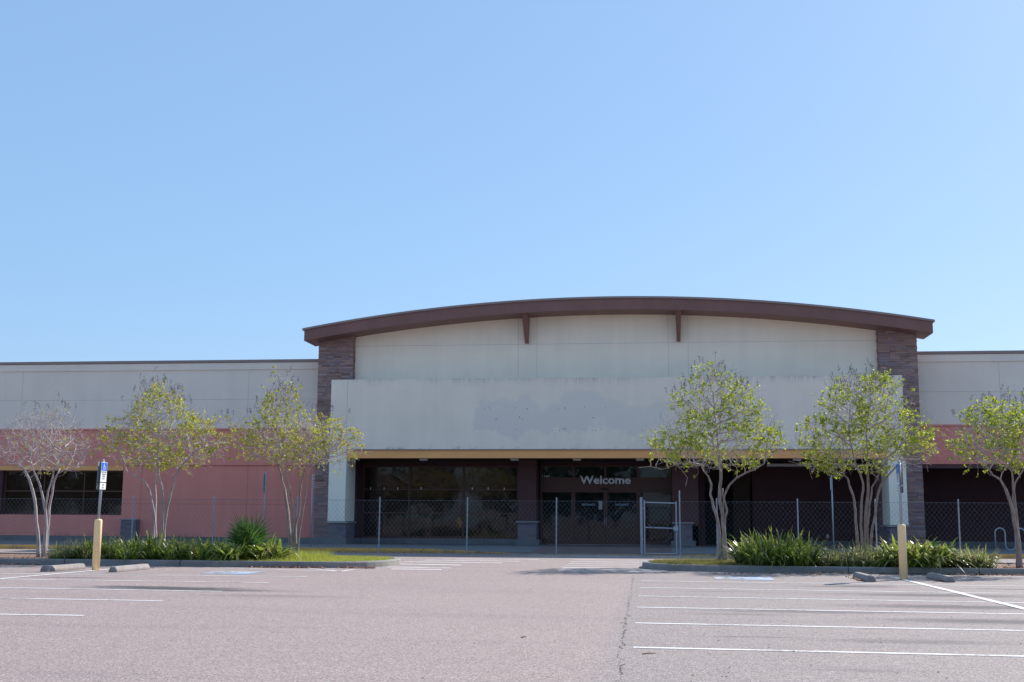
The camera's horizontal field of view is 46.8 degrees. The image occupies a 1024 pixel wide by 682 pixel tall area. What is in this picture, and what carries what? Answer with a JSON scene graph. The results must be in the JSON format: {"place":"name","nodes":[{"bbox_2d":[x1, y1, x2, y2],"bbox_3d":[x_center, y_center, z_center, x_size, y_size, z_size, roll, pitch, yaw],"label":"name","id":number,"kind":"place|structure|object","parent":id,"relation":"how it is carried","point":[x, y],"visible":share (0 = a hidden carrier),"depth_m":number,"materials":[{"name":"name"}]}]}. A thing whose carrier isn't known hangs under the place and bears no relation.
{"place":"outdoors","nodes":[
{"label":"outdoors","id":0,"kind":"place"},
{"bbox_2d":[0,549,1023,681],"bbox_3d":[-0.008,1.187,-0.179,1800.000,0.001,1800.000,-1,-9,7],"label":"parking lot","id":1,"kind":"structure","parent":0,"point":[118,636],"depth_m":13.65,"materials":[{"name":"asphalt"}]},
{"bbox_2d":[40,563,85,571],"bbox_3d":[-10.197,5.149,26.905,0.200,0.125,1.750,-1,-9,7],"label":"wheel stop","id":2,"kind":"object","parent":1,"relation":"on","point":[51,568],"visible":1,"depth_m":26.70,"materials":[{"name":"concrete"}]},
{"bbox_2d":[92,519,101,569],"bbox_3d":[-9.468,4.645,26.992,0.170,1.156,0.170,-1,-9,7],"label":"bollard","id":3,"kind":"object","parent":1,"relation":"on","point":[97,544],"visible":0.99,"depth_m":26.93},
{"bbox_2d":[96,459,107,518],"bbox_3d":[-9.445,3.403,27.178,0.090,1.368,0.300,0,-9,7],"label":"accessible parking sign","id":4,"kind":"object","parent":3,"relation":"on","point":[101,474],"visible":1,"depth_m":27.15,"materials":[{"name":"metal"}]},
{"bbox_2d":[109,564,149,571],"bbox_3d":[-8.681,5.155,26.885,0.200,0.125,1.750,-1,-9,7],"label":"wheel stop","id":5,"kind":"object","parent":1,"relation":"on","point":[124,568],"visible":1,"depth_m":26.65,"materials":[{"name":"concrete"}]},
{"bbox_2d":[0,563,375,568],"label":"leaf litter","id":6,"kind":"object","parent":1,"relation":"on","point":[247,566],"visible":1,"depth_m":28.90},
{"bbox_2d":[0,552,400,567],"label":"island kerb","id":7,"kind":"structure","parent":1,"relation":"on","point":[215,563],"depth_m":29.39,"materials":[{"name":"concrete"}]},
{"bbox_2d":[0,554,141,559],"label":"island soil","id":8,"kind":"structure","parent":7,"relation":"in","point":[15,555],"depth_m":32.84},
{"bbox_2d":[0,393,104,556],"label":"crape myrtle tree","id":9,"kind":"object","parent":8,"relation":"on","point":[44,502],"visible":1,"depth_m":32.59,"materials":[{"name":"grey plant"}]},
{"bbox_2d":[34,540,74,559],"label":"strap leaf clump","id":10,"kind":"object","parent":8,"relation":"on","point":[57,555],"visible":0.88,"depth_m":30.04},
{"bbox_2d":[41,539,78,558],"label":"strap leaf clump","id":11,"kind":"object","parent":8,"relation":"on","point":[60,546],"visible":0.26,"depth_m":30.64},
{"bbox_2d":[53,536,103,558],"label":"strap leaf clump","id":12,"kind":"object","parent":8,"relation":"on","point":[75,556],"visible":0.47,"depth_m":30.18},
{"bbox_2d":[70,540,104,558],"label":"strap leaf clump","id":13,"kind":"object","parent":8,"relation":"on","point":[85,555],"visible":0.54,"depth_m":29.97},
{"bbox_2d":[68,538,113,558],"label":"strap leaf clump","id":14,"kind":"object","parent":8,"relation":"on","point":[88,548],"visible":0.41,"depth_m":30.09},
{"bbox_2d":[70,534,124,558],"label":"strap leaf clump","id":15,"kind":"object","parent":8,"relation":"on","point":[105,553],"visible":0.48,"depth_m":30.28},
{"bbox_2d":[83,534,132,558],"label":"strap leaf clump","id":16,"kind":"object","parent":8,"relation":"on","point":[118,541],"visible":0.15,"depth_m":30.75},
{"bbox_2d":[90,541,148,563],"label":"strap leaf clump","id":17,"kind":"object","parent":8,"relation":"on","point":[125,554],"visible":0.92,"depth_m":29.69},
{"bbox_2d":[113,533,158,558],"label":"strap leaf clump","id":18,"kind":"object","parent":8,"relation":"on","point":[134,544],"visible":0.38,"depth_m":30.63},
{"bbox_2d":[135,531,165,547],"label":"strap leaf clump","id":19,"kind":"object","parent":8,"relation":"on","point":[150,538],"visible":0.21,"depth_m":30.99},
{"bbox_2d":[130,527,181,559],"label":"strap leaf clump","id":20,"kind":"object","parent":8,"relation":"on","point":[149,550],"visible":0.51,"depth_m":30.43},
{"bbox_2d":[91,366,240,544],"bbox_3d":[-9.794,3.372,33.114,4.357,5.363,3.404,-1,-9,7],"label":"crape myrtle tree","id":21,"kind":"object","parent":8,"relation":"on","point":[171,455],"visible":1,"depth_m":32.90,"materials":[{"name":"green plant"}]},
{"bbox_2d":[148,541,187,559],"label":"strap leaf clump","id":22,"kind":"object","parent":8,"relation":"on","point":[161,550],"visible":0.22,"depth_m":30.41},
{"bbox_2d":[149,537,193,559],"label":"strap leaf clump","id":23,"kind":"object","parent":8,"relation":"on","point":[166,551],"visible":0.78,"depth_m":29.90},
{"bbox_2d":[168,536,193,558],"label":"strap leaf clump","id":24,"kind":"object","parent":8,"relation":"on","point":[186,543],"visible":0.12,"depth_m":30.97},
{"bbox_2d":[166,537,226,559],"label":"strap leaf clump","id":25,"kind":"object","parent":8,"relation":"on","point":[198,553],"visible":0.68,"depth_m":29.85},
{"bbox_2d":[194,536,217,558],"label":"strap leaf clump","id":26,"kind":"object","parent":8,"relation":"on","point":[208,544],"visible":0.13,"depth_m":31.03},
{"bbox_2d":[209,544,254,566],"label":"strap leaf clump","id":27,"kind":"object","parent":8,"relation":"on","point":[223,548],"visible":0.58,"depth_m":29.61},
{"bbox_2d":[208,535,260,562],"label":"strap leaf clump","id":28,"kind":"object","parent":8,"relation":"on","point":[229,551],"visible":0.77,"depth_m":29.61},
{"bbox_2d":[210,537,268,560],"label":"strap leaf clump","id":29,"kind":"object","parent":8,"relation":"on","point":[248,550],"visible":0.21,"depth_m":30.12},
{"bbox_2d":[223,511,273,548],"bbox_3d":[-6.852,4.995,30.609,1.410,1.374,1.360,-1,-9,7],"label":"palmetto","id":30,"kind":"object","parent":8,"relation":"on","point":[241,531],"visible":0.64,"depth_m":30.36,"materials":[{"name":"green plant"}]},
{"bbox_2d":[240,541,280,560],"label":"strap leaf clump","id":31,"kind":"object","parent":8,"relation":"on","point":[258,554],"visible":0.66,"depth_m":29.88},
{"bbox_2d":[249,534,303,559],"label":"strap leaf clump","id":32,"kind":"object","parent":8,"relation":"on","point":[278,550],"visible":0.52,"depth_m":30.11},
{"bbox_2d":[161,548,393,561],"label":"lawn grass","id":33,"kind":"structure","parent":8,"relation":"on","point":[317,556],"depth_m":30.86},
{"bbox_2d":[221,365,370,552],"bbox_3d":[-6.151,3.367,33.401,3.915,5.496,3.538,5,-10,-27],"label":"crape myrtle tree","id":34,"kind":"object","parent":8,"relation":"on","point":[292,532],"visible":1,"depth_m":33.28,"materials":[{"name":"green plant"}]},
{"bbox_2d":[207,571,260,573],"bbox_3d":[-6.163,5.116,26.155,1.068,0.005,1.240,-1,-9,7],"label":"accessible stall marking","id":35,"kind":"object","parent":1,"relation":"on","point":[233,572],"visible":1,"depth_m":26.10,"materials":[{"name":"white paint"}]},
{"bbox_2d":[0,495,642,554],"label":"chain link fence","id":36,"kind":"object","parent":1,"relation":"on","point":[641,527],"visible":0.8,"depth_m":42.46,"materials":[{"name":"metal"}]},
{"bbox_2d":[640,500,677,554],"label":"fence gate","id":37,"kind":"structure","parent":36,"relation":"attached to","point":[674,528],"depth_m":41.20,"materials":[{"name":"metal"}]},
{"bbox_2d":[304,551,710,555],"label":"leaf litter","id":38,"kind":"object","parent":1,"relation":"on","point":[470,552],"visible":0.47,"depth_m":42.18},
{"bbox_2d":[0,568,1023,656],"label":"stall lines","id":39,"kind":"object","parent":1,"relation":"on","point":[654,607],"visible":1,"depth_m":16.00,"materials":[{"name":"white paint"}]},
{"bbox_2d":[0,545,1023,558],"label":"sidewalk kerb","id":40,"kind":"structure","parent":1,"relation":"on","point":[407,550],"depth_m":42.52,"materials":[{"name":"concrete"}]},
{"bbox_2d":[0,569,1023,608],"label":"lines","id":41,"kind":"object","parent":1,"relation":"on","point":[1003,603],"visible":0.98,"depth_m":20.96,"materials":[{"name":"white paint"}]},
{"bbox_2d":[411,555,681,571],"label":"crosswalk stripes","id":42,"kind":"object","parent":1,"relation":"on","point":[537,559],"visible":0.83,"depth_m":33.09,"materials":[{"name":"white paint"}]},
{"bbox_2d":[165,573,1022,681],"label":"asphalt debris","id":43,"kind":"object","parent":1,"relation":"on","point":[648,640],"visible":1,"depth_m":12.81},
{"bbox_2d":[613,575,646,676],"bbox_3d":[1.438,3.438,14.698,0.530,0.001,23.670,-1,-9,6],"label":"asphalt crack","id":44,"kind":"object","parent":1,"relation":"on","point":[624,643],"visible":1,"depth_m":11.52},
{"bbox_2d":[714,577,773,579],"bbox_3d":[4.893,5.013,25.004,1.212,0.005,1.240,-1,-9,7],"label":"accessible stall marking","id":45,"kind":"object","parent":1,"relation":"on","point":[751,578],"visible":1,"depth_m":24.88,"materials":[{"name":"white paint"}]},
{"bbox_2d":[642,559,1023,574],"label":"island kerb","id":46,"kind":"structure","parent":1,"relation":"on","point":[646,564],"depth_m":27.98,"materials":[{"name":"concrete"}]},
{"bbox_2d":[994,564,1023,567],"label":"island soil","id":47,"kind":"structure","parent":46,"relation":"in","point":[1001,566],"depth_m":30.39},
{"bbox_2d":[4,554,1023,568],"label":"leaf litter","id":48,"kind":"object","parent":47,"relation":"on","point":[672,565],"visible":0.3,"depth_m":30.07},
{"bbox_2d":[648,555,764,565],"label":"lawn grass","id":49,"kind":"structure","parent":47,"relation":"on","point":[699,561],"depth_m":30.25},
{"bbox_2d":[638,352,789,560],"bbox_3d":[5.464,3.143,31.972,4.100,5.654,3.421,-1,-9,7],"label":"crape myrtle tree","id":50,"kind":"object","parent":47,"relation":"on","point":[733,428],"visible":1,"depth_m":31.85,"materials":[{"name":"green plant"}]},
{"bbox_2d":[717,534,764,564],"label":"strap leaf clump","id":51,"kind":"object","parent":47,"relation":"on","point":[737,557],"visible":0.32,"depth_m":29.42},
{"bbox_2d":[716,528,781,561],"bbox_3d":[6.160,5.273,30.122,2.111,1.034,2.156,4,-9,-24],"label":"strap leaf clump","id":52,"kind":"object","parent":47,"relation":"on","point":[741,542],"visible":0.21,"depth_m":29.83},
{"bbox_2d":[729,538,774,564],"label":"strap leaf clump","id":53,"kind":"object","parent":47,"relation":"on","point":[746,552],"visible":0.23,"depth_m":29.12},
{"bbox_2d":[720,530,794,566],"bbox_3d":[6.131,5.025,28.617,2.392,0.975,2.026,4,-9,-24],"label":"strap leaf clump","id":54,"kind":"object","parent":47,"relation":"on","point":[757,555],"visible":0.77,"depth_m":28.32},
{"bbox_2d":[729,529,791,561],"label":"strap leaf clump","id":55,"kind":"object","parent":47,"relation":"on","point":[761,539],"visible":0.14,"depth_m":29.27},
{"bbox_2d":[736,526,802,560],"bbox_3d":[6.610,5.136,29.661,2.020,1.085,2.385,-2,-9,17],"label":"strap leaf clump","id":56,"kind":"object","parent":47,"relation":"on","point":[787,539],"visible":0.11,"depth_m":29.40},
{"bbox_2d":[741,535,800,565],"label":"strap leaf clump","id":57,"kind":"object","parent":47,"relation":"on","point":[769,553],"visible":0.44,"depth_m":28.31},
{"bbox_2d":[744,540,803,570],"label":"strap leaf clump","id":58,"kind":"object","parent":47,"relation":"on","point":[774,562],"visible":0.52,"depth_m":28.23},
{"bbox_2d":[745,535,811,564],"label":"strap leaf clump","id":59,"kind":"object","parent":47,"relation":"on","point":[763,550],"visible":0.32,"depth_m":28.48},
{"bbox_2d":[762,541,822,565],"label":"strap leaf clump","id":60,"kind":"object","parent":47,"relation":"on","point":[788,553],"visible":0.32,"depth_m":28.36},
{"bbox_2d":[763,535,826,561],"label":"strap leaf clump","id":61,"kind":"object","parent":47,"relation":"on","point":[800,543],"visible":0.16,"depth_m":28.87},
{"bbox_2d":[768,525,824,552],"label":"strap leaf clump","id":62,"kind":"object","parent":47,"relation":"on","point":[790,537],"visible":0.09,"depth_m":29.77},
{"bbox_2d":[762,537,833,565],"bbox_3d":[6.969,5.153,28.578,2.005,0.811,1.981,-1,-9,7],"label":"strap leaf clump","id":63,"kind":"object","parent":47,"relation":"on","point":[808,559],"visible":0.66,"depth_m":28.21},
{"bbox_2d":[790,532,825,550],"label":"strap leaf clump","id":64,"kind":"object","parent":47,"relation":"on","point":[805,543],"visible":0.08,"depth_m":29.84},
{"bbox_2d":[809,546,849,565],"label":"strap leaf clump","id":65,"kind":"object","parent":47,"relation":"on","point":[823,560],"visible":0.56,"depth_m":28.49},
{"bbox_2d":[822,546,864,566],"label":"strap leaf clump","id":66,"kind":"object","parent":47,"relation":"on","point":[840,562],"visible":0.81,"depth_m":28.32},
{"bbox_2d":[837,541,874,563],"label":"strap leaf clump","id":67,"kind":"object","parent":47,"relation":"on","point":[867,550],"visible":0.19,"depth_m":28.97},
{"bbox_2d":[836,548,878,568],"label":"strap leaf clump","id":68,"kind":"object","parent":47,"relation":"on","point":[858,561],"visible":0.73,"depth_m":28.31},
{"bbox_2d":[840,543,882,564],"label":"strap leaf clump","id":69,"kind":"object","parent":47,"relation":"on","point":[856,550],"visible":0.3,"depth_m":28.73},
{"bbox_2d":[790,358,944,551],"bbox_3d":[9.412,3.171,31.420,3.994,5.502,3.462,-1,-9,7],"label":"crape myrtle tree","id":70,"kind":"object","parent":47,"relation":"on","point":[854,424],"visible":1,"depth_m":31.20,"materials":[{"name":"green plant"}]},
{"bbox_2d":[850,543,886,566],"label":"strap leaf clump","id":71,"kind":"object","parent":47,"relation":"on","point":[871,559],"visible":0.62,"depth_m":28.23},
{"bbox_2d":[861,548,893,566],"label":"strap leaf clump","id":72,"kind":"object","parent":47,"relation":"on","point":[881,555],"visible":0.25,"depth_m":28.32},
{"bbox_2d":[860,539,909,565],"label":"strap leaf clump","id":73,"kind":"object","parent":47,"relation":"on","point":[881,552],"visible":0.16,"depth_m":28.59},
{"bbox_2d":[864,535,918,566],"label":"strap leaf clump","id":74,"kind":"object","parent":47,"relation":"on","point":[893,540],"visible":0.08,"depth_m":28.66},
{"bbox_2d":[865,542,929,570],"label":"strap leaf clump","id":75,"kind":"object","parent":47,"relation":"on","point":[891,557],"visible":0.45,"depth_m":27.90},
{"bbox_2d":[872,545,935,572],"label":"strap leaf clump","id":76,"kind":"object","parent":47,"relation":"on","point":[907,556],"visible":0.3,"depth_m":27.89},
{"bbox_2d":[870,536,954,568],"bbox_3d":[9.569,5.151,28.259,2.303,0.952,2.763,-2,-9,18],"label":"strap leaf clump","id":77,"kind":"object","parent":47,"relation":"on","point":[923,557],"visible":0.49,"depth_m":27.72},
{"bbox_2d":[884,542,959,570],"bbox_3d":[9.700,5.158,28.314,2.011,0.735,2.138,-2,-9,17],"label":"strap leaf clump","id":78,"kind":"object","parent":47,"relation":"on","point":[911,561],"visible":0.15,"depth_m":27.75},
{"bbox_2d":[884,539,961,561],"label":"strap leaf clump","id":79,"kind":"object","parent":47,"relation":"on","point":[926,543],"visible":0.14,"depth_m":28.27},
{"bbox_2d":[892,541,976,568],"bbox_3d":[10.002,5.157,28.086,2.711,0.852,2.259,3,-9,-15],"label":"strap leaf clump","id":80,"kind":"object","parent":47,"relation":"on","point":[937,557],"visible":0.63,"depth_m":27.66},
{"bbox_2d":[913,538,972,572],"bbox_3d":[10.056,5.117,28.344,2.319,1.004,2.240,5,-10,-26],"label":"strap leaf clump","id":81,"kind":"object","parent":47,"relation":"on","point":[940,554],"visible":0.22,"depth_m":28.09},
{"bbox_2d":[922,537,969,566],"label":"strap leaf clump","id":82,"kind":"object","parent":47,"relation":"on","point":[949,551],"visible":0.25,"depth_m":28.07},
{"bbox_2d":[946,549,984,567],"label":"strap leaf clump","id":83,"kind":"object","parent":47,"relation":"on","point":[953,565],"visible":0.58,"depth_m":27.99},
{"bbox_2d":[949,545,995,567],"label":"strap leaf clump","id":84,"kind":"object","parent":47,"relation":"on","point":[975,559],"visible":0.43,"depth_m":28.11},
{"bbox_2d":[952,543,993,567],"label":"strap leaf clump","id":85,"kind":"object","parent":47,"relation":"on","point":[968,555],"visible":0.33,"depth_m":28.17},
{"bbox_2d":[952,547,997,562],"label":"strap leaf clump","id":86,"kind":"object","parent":47,"relation":"on","point":[973,553],"visible":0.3,"depth_m":28.19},
{"bbox_2d":[936,386,1023,567],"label":"crape myrtle tree","id":87,"kind":"object","parent":47,"relation":"on","point":[1010,429],"visible":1,"depth_m":29.07,"materials":[{"name":"green plant"}]},
{"bbox_2d":[956,547,1003,567],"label":"strap leaf clump","id":88,"kind":"object","parent":47,"relation":"on","point":[987,563],"visible":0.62,"depth_m":27.99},
{"bbox_2d":[958,544,1006,567],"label":"strap leaf clump","id":89,"kind":"object","parent":47,"relation":"on","point":[990,556],"visible":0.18,"depth_m":28.55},
{"bbox_2d":[679,490,1023,557],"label":"chain link fence","id":90,"kind":"object","parent":1,"relation":"on","point":[798,528],"visible":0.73,"depth_m":40.50,"materials":[{"name":"metal"}]},
{"bbox_2d":[853,572,875,581],"bbox_3d":[7.380,4.944,24.803,0.200,0.125,1.750,-1,-9,7],"label":"wheel stop","id":91,"kind":"object","parent":1,"relation":"on","point":[866,577],"visible":0.96,"depth_m":24.27,"materials":[{"name":"concrete"}]},
{"bbox_2d":[710,571,1023,575],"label":"leaf litter","id":92,"kind":"object","parent":1,"relation":"on","point":[816,573],"visible":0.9,"depth_m":27.36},
{"bbox_2d":[897,524,907,579],"bbox_3d":[8.294,4.475,25.115,0.170,1.156,0.170,-1,-9,7],"label":"bollard","id":93,"kind":"object","parent":1,"relation":"on","point":[902,553],"visible":1,"depth_m":25.05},
{"bbox_2d":[896,461,903,523],"bbox_3d":[8.306,3.238,25.302,0.090,1.358,0.300,0,-9,7],"label":"accessible parking sign","id":94,"kind":"object","parent":93,"relation":"on","point":[899,476],"visible":1,"depth_m":25.27,"materials":[{"name":"metal"}]},
{"bbox_2d":[927,572,954,581],"bbox_3d":[8.985,4.955,24.813,0.200,0.125,1.750,-1,-9,7],"label":"wheel stop","id":95,"kind":"object","parent":1,"relation":"on","point":[942,577],"visible":0.99,"depth_m":24.45,"materials":[{"name":"concrete"}]},
{"bbox_2d":[0,540,1023,554],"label":"sidewalk","id":96,"kind":"structure","parent":0,"point":[686,551],"depth_m":45.83,"materials":[{"name":"concrete"}]},
{"bbox_2d":[263,472,265,527],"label":"stop sign","id":97,"kind":"object","parent":96,"relation":"on","point":[264,484],"visible":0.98,"depth_m":45.05,"materials":[{"name":"metal"}]},
{"bbox_2d":[310,474,314,545],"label":"parking notice sign","id":98,"kind":"object","parent":96,"relation":"on","point":[313,476],"visible":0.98,"depth_m":46.04,"materials":[{"name":"metal"}]},
{"bbox_2d":[0,296,1023,548],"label":"store building","id":99,"kind":"structure","parent":96,"relation":"on","point":[544,402],"depth_m":51.03,"materials":[{"name":"paint"}]},
{"bbox_2d":[3,471,122,514],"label":"ribbon window","id":100,"kind":"structure","parent":99,"relation":"in","point":[83,486],"depth_m":53.67,"materials":[{"name":"black glass"}]},
{"bbox_2d":[362,466,409,537],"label":"shop window","id":101,"kind":"structure","parent":99,"relation":"in","point":[390,483],"depth_m":51.78,"materials":[{"name":"black glass"}]},
{"bbox_2d":[409,466,463,537],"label":"shop window","id":102,"kind":"structure","parent":99,"relation":"in","point":[426,482],"depth_m":51.51,"materials":[{"name":"black glass"}]},
{"bbox_2d":[463,466,517,538],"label":"shop window","id":103,"kind":"structure","parent":99,"relation":"in","point":[489,484],"depth_m":51.23,"materials":[{"name":"black glass"}]},
{"bbox_2d":[540,466,572,477],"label":"transom window","id":104,"kind":"structure","parent":99,"relation":"in","point":[552,471],"depth_m":51.77,"materials":[{"name":"glass"}]},
{"bbox_2d":[573,466,604,477],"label":"transom window","id":105,"kind":"structure","parent":99,"relation":"in","point":[596,471],"depth_m":51.60,"materials":[{"name":"glass"}]},
{"bbox_2d":[574,490,605,544],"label":"door","id":106,"kind":"structure","parent":99,"relation":"in","point":[583,496],"depth_m":51.30,"materials":[{"name":"glass"}]},
{"bbox_2d":[580,476,630,483],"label":"welcome lettering","id":107,"kind":"object","parent":99,"relation":"attached to","point":[597,481],"visible":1,"depth_m":51.27},
{"bbox_2d":[605,466,637,477],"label":"transom window","id":108,"kind":"structure","parent":99,"relation":"in","point":[610,471],"depth_m":51.43,"materials":[{"name":"glass"}]},
{"bbox_2d":[605,490,638,544],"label":"door","id":109,"kind":"structure","parent":99,"relation":"in","point":[629,497],"depth_m":51.14,"materials":[{"name":"glass"}]},
{"bbox_2d":[638,466,671,477],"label":"transom window","id":110,"kind":"structure","parent":99,"relation":"in","point":[645,472],"depth_m":51.25,"materials":[{"name":"glass"}]},
{"bbox_2d":[830,476,834,548],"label":"parking notice sign","id":111,"kind":"object","parent":96,"relation":"on","point":[831,487],"visible":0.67,"depth_m":43.05,"materials":[{"name":"metal"}]},
{"bbox_2d":[994,527,1023,550],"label":"bike rack","id":112,"kind":"object","parent":96,"relation":"on","point":[996,529],"visible":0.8,"depth_m":44.42,"materials":[{"name":"metal"}]},
{"bbox_2d":[0,0,1023,361],"label":"sky","id":113,"kind":"structure","parent":0,"point":[180,179],"materials":[{"name":"blue"}]},
{"bbox_2d":[532,544,672,553],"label":"entrance paving","id":114,"kind":"structure","parent":0,"point":[600,549],"depth_m":44.08,"materials":[{"name":"concrete"}]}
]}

